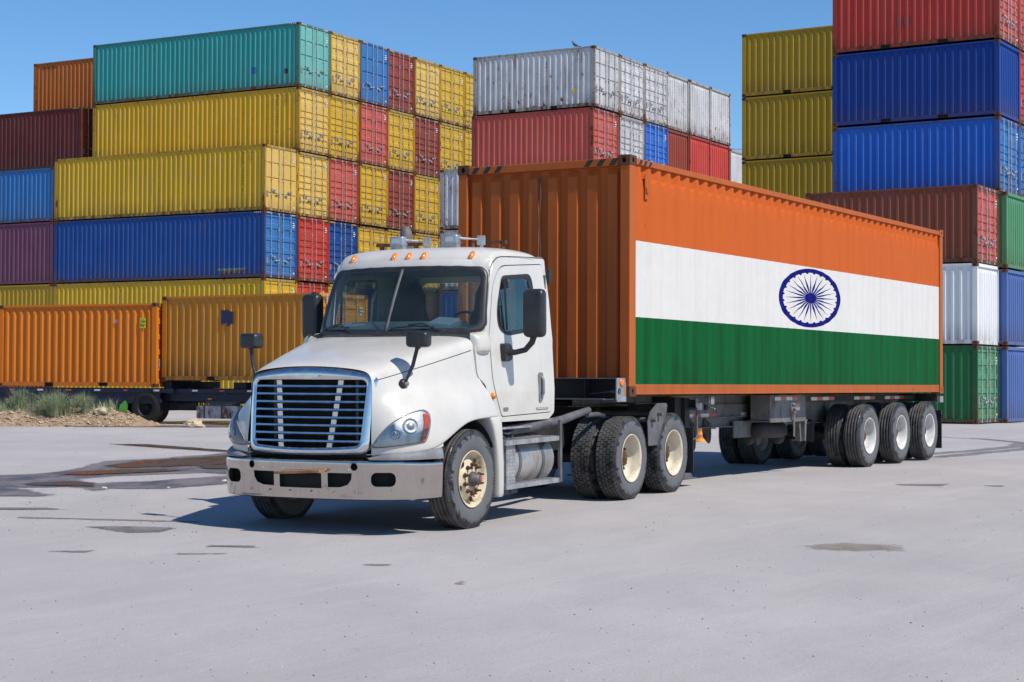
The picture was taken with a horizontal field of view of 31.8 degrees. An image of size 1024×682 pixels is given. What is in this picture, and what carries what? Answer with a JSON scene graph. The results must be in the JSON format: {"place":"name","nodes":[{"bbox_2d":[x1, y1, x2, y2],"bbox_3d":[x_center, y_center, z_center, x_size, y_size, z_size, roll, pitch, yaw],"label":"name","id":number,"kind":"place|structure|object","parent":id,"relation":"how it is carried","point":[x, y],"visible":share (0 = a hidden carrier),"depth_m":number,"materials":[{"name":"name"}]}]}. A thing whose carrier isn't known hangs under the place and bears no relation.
{"place":"outdoors","nodes":[
{"label":"outdoors","id":0,"kind":"place"},
{"bbox_2d":[6,386,51,386],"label":"shipping container","id":1,"kind":"object","parent":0,"point":[28,386],"depth_m":84.48,"materials":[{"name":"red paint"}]},
{"bbox_2d":[0,284,52,305],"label":"shipping container","id":2,"kind":"object","parent":1,"relation":"on","point":[12,295],"visible":0.19,"depth_m":84.68,"materials":[{"name":"metal"}]},
{"bbox_2d":[0,222,53,285],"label":"shipping container","id":3,"kind":"object","parent":2,"relation":"on","point":[26,253],"visible":0.51,"depth_m":84.73,"materials":[{"name":"purple metal"}]},
{"bbox_2d":[0,167,60,224],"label":"shipping container","id":4,"kind":"object","parent":3,"relation":"on","point":[27,196],"visible":0.44,"depth_m":84.80,"materials":[{"name":"blue metal"}]},
{"bbox_2d":[52,380,251,405],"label":"shipping container","id":5,"kind":"object","parent":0,"point":[227,384],"depth_m":80.65,"materials":[{"name":"metal"}]},
{"bbox_2d":[53,278,296,304],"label":"shipping container","id":6,"kind":"object","parent":5,"relation":"on","point":[117,293],"visible":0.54,"depth_m":80.87,"materials":[{"name":"yellow metal"}]},
{"bbox_2d":[53,211,297,283],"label":"shipping container","id":7,"kind":"object","parent":6,"relation":"on","point":[251,244],"visible":0.96,"depth_m":80.39,"materials":[{"name":"blue metal"}]},
{"bbox_2d":[54,144,297,220],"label":"shipping container","id":8,"kind":"object","parent":7,"relation":"on","point":[250,178],"visible":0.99,"depth_m":80.44,"materials":[{"name":"yellow metal"}]},
{"bbox_2d":[266,145,280,211],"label":"door","id":9,"kind":"structure","parent":8,"relation":"in","point":[273,155],"depth_m":78.65,"materials":[{"name":"yellow paint"}]},
{"bbox_2d":[281,148,295,212],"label":"door","id":10,"kind":"structure","parent":8,"relation":"in","point":[288,158],"depth_m":79.61,"materials":[{"name":"yellow paint"}]},
{"bbox_2d":[266,212,280,277],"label":"door","id":11,"kind":"structure","parent":7,"relation":"in","point":[273,222],"depth_m":78.61,"materials":[{"name":"blue paint"}]},
{"bbox_2d":[280,214,295,278],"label":"door","id":12,"kind":"structure","parent":7,"relation":"in","point":[288,224],"depth_m":79.55,"materials":[{"name":"blue paint"}]},
{"bbox_2d":[0,410,1023,681],"bbox_3d":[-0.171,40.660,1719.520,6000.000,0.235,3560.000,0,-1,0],"label":"ground","id":13,"kind":"structure","parent":0,"point":[712,524],"depth_m":14.07,"materials":[{"name":"grey concrete"}]},
{"bbox_2d":[0,407,164,426],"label":"earth bank","id":14,"kind":"structure","parent":13,"relation":"on","point":[141,421],"depth_m":51.34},
{"bbox_2d":[0,387,204,422],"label":"container chassis","id":15,"kind":"object","parent":13,"relation":"on","point":[149,404],"visible":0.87,"depth_m":55.52,"materials":[{"name":"grey metal"}]},
{"bbox_2d":[0,303,200,386],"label":"shipping container","id":16,"kind":"object","parent":15,"relation":"on","point":[87,345],"visible":0.83,"depth_m":56.05,"materials":[{"name":"orange metal"}]},
{"bbox_2d":[163,381,251,418],"bbox_3d":[-6.546,1.782,53.711,8.700,1.110,2.400,-1,-2,33],"label":"container chassis","id":17,"kind":"object","parent":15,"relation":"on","point":[224,403],"visible":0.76,"depth_m":54.07,"materials":[{"name":"grey metal"}]},
{"bbox_2d":[161,292,367,380],"bbox_3d":[-7.512,-0.067,54.384,6.100,2.591,2.442,-1,-2,33],"label":"shipping container","id":18,"kind":"object","parent":17,"relation":"on","point":[201,338],"visible":0.57,"depth_m":53.63,"materials":[{"name":"orange metal"}]},
{"bbox_2d":[0,453,226,487],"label":"damp patch","id":19,"kind":"object","parent":13,"relation":"on","point":[18,480],"visible":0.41,"depth_m":25.78,"materials":[{"name":"grey concrete"}]},
{"bbox_2d":[105,455,228,467],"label":"puddle","id":20,"kind":"object","parent":19,"relation":"on","point":[209,460],"visible":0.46,"depth_m":28.87,"materials":[{"name":"liquid"}]},
{"bbox_2d":[90,475,226,489],"bbox_3d":[-4.232,1.889,24.066,4.460,0.048,2.744,1,-2,-37],"label":"damp patch","id":21,"kind":"object","parent":13,"relation":"on","point":[181,482],"visible":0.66,"depth_m":23.62,"materials":[{"name":"concrete"}]},
{"bbox_2d":[226,226,693,528],"bbox_3d":[-0.391,0.274,20.609,3.031,3.256,7.365,0,0,28],"label":"semi truck","id":22,"kind":"object","parent":13,"relation":"on","point":[456,422],"visible":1,"depth_m":18.46,"materials":[{"name":"white metal"}]},
{"bbox_2d":[554,378,942,478],"bbox_3d":[3.406,1.274,27.116,2.441,1.387,12.475,-1,-2,31],"label":"container chassis","id":23,"kind":"object","parent":13,"relation":"on","point":[856,429],"visible":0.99,"depth_m":28.39,"materials":[{"name":"black metal"}]},
{"bbox_2d":[458,154,942,396],"bbox_3d":[3.487,-0.643,27.271,2.452,2.896,12.196,-1,-2,31],"label":"shipping container","id":24,"kind":"object","parent":23,"relation":"on","point":[665,279],"visible":0.94,"depth_m":23.43,"materials":[{"name":"metal"}]},
{"bbox_2d":[890,345,999,423],"bbox_3d":[13.411,1.478,61.708,6.100,2.591,2.442,-1,-2,32],"label":"shipping container","id":25,"kind":"object","parent":13,"relation":"on","point":[970,394],"visible":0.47,"depth_m":59.55,"materials":[{"name":"green metal"}]},
{"bbox_2d":[943,263,999,345],"bbox_3d":[13.406,-1.186,61.778,6.062,2.700,2.442,-1,-2,32],"label":"shipping container","id":26,"kind":"object","parent":25,"relation":"on","point":[970,303],"visible":0.4,"depth_m":59.60,"materials":[{"name":"white metal"}]},
{"bbox_2d":[805,184,998,265],"bbox_3d":[13.433,-3.841,61.829,6.100,2.591,2.442,-1,-2,32],"label":"shipping container","id":27,"kind":"object","parent":26,"relation":"on","point":[965,218],"visible":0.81,"depth_m":60.11,"materials":[{"name":"red metal"}]},
{"bbox_2d":[999,346,1023,422],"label":"shipping container","id":28,"kind":"object","parent":13,"relation":"on","point":[1011,384],"visible":0.22,"depth_m":61.51,"materials":[{"name":"metal"}]},
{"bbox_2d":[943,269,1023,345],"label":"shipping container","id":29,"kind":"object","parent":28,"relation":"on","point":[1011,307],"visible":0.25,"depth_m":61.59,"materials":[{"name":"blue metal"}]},
{"bbox_2d":[998,191,1023,271],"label":"shipping container","id":30,"kind":"object","parent":29,"relation":"on","point":[1011,231],"visible":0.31,"depth_m":61.64,"materials":[{"name":"metal"}]},
{"bbox_2d":[832,115,1019,195],"bbox_3d":[14.763,-6.371,64.011,6.100,2.591,2.442,-1,-2,32],"label":"shipping container","id":31,"kind":"object","parent":30,"relation":"on","point":[983,151],"visible":0.82,"depth_m":62.87,"materials":[{"name":"blue metal"}]},
{"bbox_2d":[832,39,1019,127],"bbox_3d":[14.758,-9.005,64.081,6.062,2.591,2.442,-1,-2,32],"label":"shipping container","id":32,"kind":"object","parent":31,"relation":"on","point":[975,79],"visible":0.88,"depth_m":62.96,"materials":[{"name":"blue metal"}]},
{"bbox_2d":[832,0,1019,54],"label":"shipping container","id":33,"kind":"object","parent":32,"relation":"on","point":[860,26],"visible":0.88,"depth_m":63.16,"materials":[{"name":"red metal"}]},
{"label":"shipping container","id":34,"kind":"object","parent":13,"relation":"on","visible":0},
{"bbox_2d":[439,291,457,317],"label":"shipping container","id":35,"kind":"object","parent":34,"relation":"on","point":[448,303],"visible":0.12,"depth_m":76.94,"materials":[{"name":"metal"}]},
{"bbox_2d":[439,230,457,290],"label":"shipping container","id":36,"kind":"object","parent":35,"relation":"on","point":[448,286],"visible":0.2,"depth_m":77.01,"materials":[{"name":"metal"}]},
{"bbox_2d":[440,169,458,229],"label":"shipping container","id":37,"kind":"object","parent":36,"relation":"on","point":[448,199],"visible":0.16,"depth_m":77.04,"materials":[{"name":"metal"}]},
{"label":"shipping container","id":38,"kind":"object","parent":13,"relation":"on","visible":0},
{"bbox_2d":[297,281,327,292],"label":"shipping container","id":39,"kind":"object","parent":38,"relation":"on","point":[306,287],"visible":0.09,"depth_m":81.58,"materials":[{"name":"metal"}]},
{"bbox_2d":[290,216,329,282],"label":"shipping container","id":40,"kind":"object","parent":39,"relation":"on","point":[313,250],"visible":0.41,"depth_m":81.62,"materials":[{"name":"red metal"}]},
{"bbox_2d":[299,217,313,280],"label":"door","id":41,"kind":"structure","parent":40,"relation":"in","point":[306,226],"depth_m":81.16,"materials":[{"name":"red paint"}]},
{"bbox_2d":[291,151,328,219],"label":"shipping container","id":42,"kind":"object","parent":40,"relation":"on","point":[313,185],"visible":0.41,"depth_m":81.74,"materials":[{"name":"yellow metal"}]},
{"bbox_2d":[92,86,329,156],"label":"shipping container","id":43,"kind":"object","parent":42,"relation":"on","point":[297,118],"visible":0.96,"depth_m":82.96,"materials":[{"name":"yellow metal"}]},
{"bbox_2d":[93,22,330,104],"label":"shipping container","id":44,"kind":"object","parent":43,"relation":"on","point":[288,55],"visible":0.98,"depth_m":83.17,"materials":[{"name":"teal metal"}]},
{"bbox_2d":[300,24,314,88],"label":"door","id":45,"kind":"structure","parent":44,"relation":"in","point":[307,33],"depth_m":81.36,"materials":[{"name":"teal paint"}]},
{"bbox_2d":[314,28,328,90],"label":"door","id":46,"kind":"structure","parent":44,"relation":"in","point":[321,39],"depth_m":82.32,"materials":[{"name":"teal paint"}]},
{"bbox_2d":[300,88,313,152],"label":"door","id":47,"kind":"structure","parent":43,"relation":"in","point":[306,97],"depth_m":81.30,"materials":[{"name":"yellow paint"}]},
{"bbox_2d":[314,91,328,154],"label":"door","id":48,"kind":"structure","parent":43,"relation":"in","point":[321,102],"depth_m":82.26,"materials":[{"name":"yellow paint"}]},
{"bbox_2d":[299,153,312,216],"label":"door","id":49,"kind":"structure","parent":42,"relation":"in","point":[305,162],"depth_m":81.26,"materials":[{"name":"yellow paint"}]},
{"bbox_2d":[313,155,327,217],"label":"door","id":50,"kind":"structure","parent":42,"relation":"in","point":[320,165],"depth_m":82.22,"materials":[{"name":"yellow paint"}]},
{"bbox_2d":[313,219,327,281],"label":"door","id":51,"kind":"structure","parent":40,"relation":"in","point":[320,238],"depth_m":82.12,"materials":[{"name":"red paint"}]},
{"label":"shipping container","id":52,"kind":"object","parent":13,"relation":"on","visible":0},
{"bbox_2d":[327,284,357,294],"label":"shipping container","id":53,"kind":"object","parent":52,"relation":"on","point":[350,290],"visible":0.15,"depth_m":84.25,"materials":[{"name":"metal"}]},
{"bbox_2d":[322,221,357,285],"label":"shipping container","id":54,"kind":"object","parent":53,"relation":"on","point":[343,241],"visible":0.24,"depth_m":83.69,"materials":[{"name":"metal"}]},
{"bbox_2d":[322,157,358,223],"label":"shipping container","id":55,"kind":"object","parent":54,"relation":"on","point":[343,191],"visible":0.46,"depth_m":83.90,"materials":[{"name":"metal"}]},
{"bbox_2d":[330,159,343,220],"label":"door","id":56,"kind":"structure","parent":55,"relation":"in","point":[337,168],"depth_m":83.43,"materials":[{"name":"red paint"}]},
{"bbox_2d":[324,94,359,162],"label":"shipping container","id":57,"kind":"object","parent":55,"relation":"on","point":[344,128],"visible":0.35,"depth_m":83.97,"materials":[{"name":"metal"}]},
{"bbox_2d":[331,96,343,158],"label":"door","id":58,"kind":"structure","parent":57,"relation":"in","point":[337,105],"depth_m":83.47,"materials":[{"name":"yellow paint"}]},
{"bbox_2d":[330,31,360,100],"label":"shipping container","id":59,"kind":"object","parent":57,"relation":"on","point":[344,66],"visible":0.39,"depth_m":84.00,"materials":[{"name":"metal"}]},
{"bbox_2d":[345,37,358,98],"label":"door","id":60,"kind":"structure","parent":59,"relation":"in","point":[351,47],"depth_m":84.52,"materials":[{"name":"yellow paint"}]},
{"bbox_2d":[344,99,357,160],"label":"door","id":61,"kind":"structure","parent":57,"relation":"in","point":[350,108],"depth_m":84.46,"materials":[{"name":"yellow paint"}]},
{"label":"shipping container","id":62,"kind":"object","parent":13,"relation":"on","visible":0},
{"bbox_2d":[358,286,375,321],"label":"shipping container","id":63,"kind":"object","parent":62,"relation":"on","point":[370,292],"visible":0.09,"depth_m":85.81,"materials":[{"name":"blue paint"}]},
{"bbox_2d":[346,225,386,287],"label":"shipping container","id":64,"kind":"object","parent":63,"relation":"on","point":[369,238],"visible":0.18,"depth_m":85.83,"materials":[{"name":"metal"}]},
{"bbox_2d":[357,163,388,227],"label":"shipping container","id":65,"kind":"object","parent":64,"relation":"on","point":[373,196],"visible":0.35,"depth_m":85.99,"materials":[{"name":"metal"}]},
{"bbox_2d":[359,102,388,167],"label":"shipping container","id":66,"kind":"object","parent":65,"relation":"on","point":[373,135],"visible":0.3,"depth_m":86.05,"materials":[{"name":"metal"}]},
{"bbox_2d":[360,40,388,107],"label":"shipping container","id":67,"kind":"object","parent":66,"relation":"on","point":[374,74],"visible":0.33,"depth_m":86.13,"materials":[{"name":"metal"}]},
{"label":"shipping container","id":68,"kind":"object","parent":13,"relation":"on","visible":0},
{"bbox_2d":[424,292,439,320],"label":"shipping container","id":69,"kind":"object","parent":68,"relation":"on","point":[432,305],"visible":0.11,"depth_m":90.77,"materials":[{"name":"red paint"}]},
{"bbox_2d":[413,232,439,292],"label":"shipping container","id":70,"kind":"object","parent":69,"relation":"on","point":[435,243],"visible":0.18,"depth_m":90.72,"materials":[{"name":"metal"}]},
{"bbox_2d":[414,174,439,235],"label":"shipping container","id":71,"kind":"object","parent":70,"relation":"on","point":[427,206],"visible":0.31,"depth_m":90.38,"materials":[{"name":"metal"}]},
{"bbox_2d":[413,116,439,177],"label":"shipping container","id":72,"kind":"object","parent":71,"relation":"on","point":[427,147],"visible":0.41,"depth_m":90.52,"materials":[{"name":"red metal"}]},
{"bbox_2d":[414,57,440,120],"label":"shipping container","id":73,"kind":"object","parent":72,"relation":"on","point":[427,97],"visible":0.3,"depth_m":90.47,"materials":[{"name":"metal"}]},
{"bbox_2d":[0,0,1023,347],"label":"sky","id":74,"kind":"structure","parent":0,"point":[700,41],"materials":[{"name":"blue"}]},
{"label":"shipping container","id":75,"kind":"object","parent":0,"visible":0},
{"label":"shipping container","id":76,"kind":"object","parent":75,"relation":"on","visible":0},
{"bbox_2d":[472,107,618,166],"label":"shipping container","id":77,"kind":"object","parent":76,"relation":"on","point":[585,133],"visible":0.71,"depth_m":77.78,"materials":[{"name":"red metal"}]},
{"bbox_2d":[473,45,620,115],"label":"shipping container","id":78,"kind":"object","parent":77,"relation":"on","point":[568,78],"visible":0.94,"depth_m":77.83,"materials":[{"name":"white metal"}]},
{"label":"shipping container","id":79,"kind":"object","parent":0,"visible":0},
{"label":"shipping container","id":80,"kind":"object","parent":79,"relation":"on","visible":0},
{"bbox_2d":[619,114,643,159],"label":"shipping container","id":81,"kind":"object","parent":80,"relation":"on","point":[631,136],"visible":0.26,"depth_m":79.62,"materials":[{"name":"metal"}]},
{"bbox_2d":[619,55,644,120],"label":"shipping container","id":82,"kind":"object","parent":81,"relation":"on","point":[632,88],"visible":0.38,"depth_m":79.72,"materials":[{"name":"metal"}]},
{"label":"shipping container","id":83,"kind":"object","parent":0,"visible":0},
{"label":"shipping container","id":84,"kind":"object","parent":83,"relation":"on","visible":0},
{"bbox_2d":[644,121,667,165],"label":"shipping container","id":85,"kind":"object","parent":84,"relation":"on","point":[655,143],"visible":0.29,"depth_m":81.67,"materials":[{"name":"metal"}]},
{"bbox_2d":[645,63,667,127],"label":"shipping container","id":86,"kind":"object","parent":85,"relation":"on","point":[656,96],"visible":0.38,"depth_m":81.81,"materials":[{"name":"metal"}]},
{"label":"shipping container","id":87,"kind":"object","parent":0,"visible":0},
{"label":"shipping container","id":88,"kind":"object","parent":87,"relation":"on","visible":0},
{"bbox_2d":[668,129,688,170],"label":"shipping container","id":89,"kind":"object","parent":88,"relation":"on","point":[678,149],"visible":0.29,"depth_m":84.03,"materials":[{"name":"red"}]},
{"bbox_2d":[668,72,688,133],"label":"shipping container","id":90,"kind":"object","parent":89,"relation":"on","point":[678,103],"visible":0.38,"depth_m":84.07,"materials":[{"name":"metal"}]},
{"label":"shipping container","id":91,"kind":"object","parent":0,"visible":0},
{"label":"shipping container","id":92,"kind":"object","parent":91,"relation":"on","visible":0},
{"bbox_2d":[689,135,710,175],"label":"shipping container","id":93,"kind":"object","parent":92,"relation":"on","point":[700,155],"visible":0.2,"depth_m":85.95,"materials":[{"name":"metal"}]},
{"bbox_2d":[689,79,710,139],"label":"shipping container","id":94,"kind":"object","parent":93,"relation":"on","point":[699,110],"visible":0.24,"depth_m":86.02,"materials":[{"name":"metal"}]},
{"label":"shipping container","id":95,"kind":"object","parent":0,"visible":0},
{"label":"shipping container","id":96,"kind":"object","parent":95,"relation":"on","visible":0},
{"bbox_2d":[711,141,729,180],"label":"shipping container","id":97,"kind":"object","parent":96,"relation":"on","point":[720,161],"visible":0.23,"depth_m":88.25,"materials":[{"name":"metal"}]},
{"bbox_2d":[710,87,730,145],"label":"shipping container","id":98,"kind":"object","parent":97,"relation":"on","point":[720,117],"visible":0.29,"depth_m":88.26,"materials":[{"name":"metal"}]},
{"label":"shipping container","id":99,"kind":"object","parent":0,"visible":0},
{"bbox_2d":[742,156,832,198],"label":"shipping container","id":100,"kind":"object","parent":99,"relation":"on","point":[798,177],"visible":0.3,"depth_m":72.68,"materials":[{"name":"yellow metal"}]},
{"bbox_2d":[742,90,836,160],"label":"shipping container","id":101,"kind":"object","parent":100,"relation":"on","point":[796,125],"visible":0.43,"depth_m":72.86,"materials":[{"name":"yellow metal"}]},
{"bbox_2d":[742,25,835,97],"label":"shipping container","id":102,"kind":"object","parent":101,"relation":"on","point":[792,61],"visible":0.41,"depth_m":72.92,"materials":[{"name":"yellow metal"}]},
{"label":"shipping container","id":103,"kind":"object","parent":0,"visible":0},
{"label":"shipping container","id":104,"kind":"object","parent":103,"relation":"on","visible":0},
{"bbox_2d":[386,229,413,249],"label":"shipping container","id":105,"kind":"object","parent":104,"relation":"on","point":[392,233],"visible":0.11,"depth_m":87.49,"materials":[{"name":"metal"}]},
{"bbox_2d":[386,169,414,231],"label":"shipping container","id":106,"kind":"object","parent":105,"relation":"on","point":[401,187],"visible":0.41,"depth_m":88.18,"materials":[{"name":"red metal"}]},
{"bbox_2d":[388,109,414,172],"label":"shipping container","id":107,"kind":"object","parent":106,"relation":"on","point":[401,141],"visible":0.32,"depth_m":88.28,"materials":[{"name":"metal"}]},
{"bbox_2d":[389,49,414,114],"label":"shipping container","id":108,"kind":"object","parent":107,"relation":"on","point":[401,80],"visible":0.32,"depth_m":88.41,"materials":[{"name":"red metal"}]},
{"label":"shipping container","id":109,"kind":"object","parent":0,"visible":0},
{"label":"shipping container","id":110,"kind":"object","parent":109,"relation":"on","visible":0},
{"bbox_2d":[439,122,464,178],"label":"shipping container","id":111,"kind":"object","parent":110,"relation":"on","point":[451,146],"visible":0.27,"depth_m":92.56,"materials":[{"name":"metal"}]},
{"bbox_2d":[439,65,464,126],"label":"shipping container","id":112,"kind":"object","parent":111,"relation":"on","point":[452,96],"visible":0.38,"depth_m":92.71,"materials":[{"name":"metal"}]},
{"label":"shipping container","id":113,"kind":"object","parent":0,"visible":0},
{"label":"shipping container","id":114,"kind":"object","parent":113,"relation":"on","visible":0},
{"bbox_2d":[0,107,92,170],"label":"shipping container","id":115,"kind":"object","parent":114,"relation":"on","point":[38,139],"visible":0.59,"depth_m":88.15,"materials":[{"name":"red metal"}]},
{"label":"shipping container","id":116,"kind":"object","parent":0,"visible":0},
{"bbox_2d":[33,58,92,110],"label":"shipping container","id":117,"kind":"object","parent":116,"relation":"on","point":[63,84],"visible":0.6,"depth_m":90.90,"materials":[{"name":"orange metal"}]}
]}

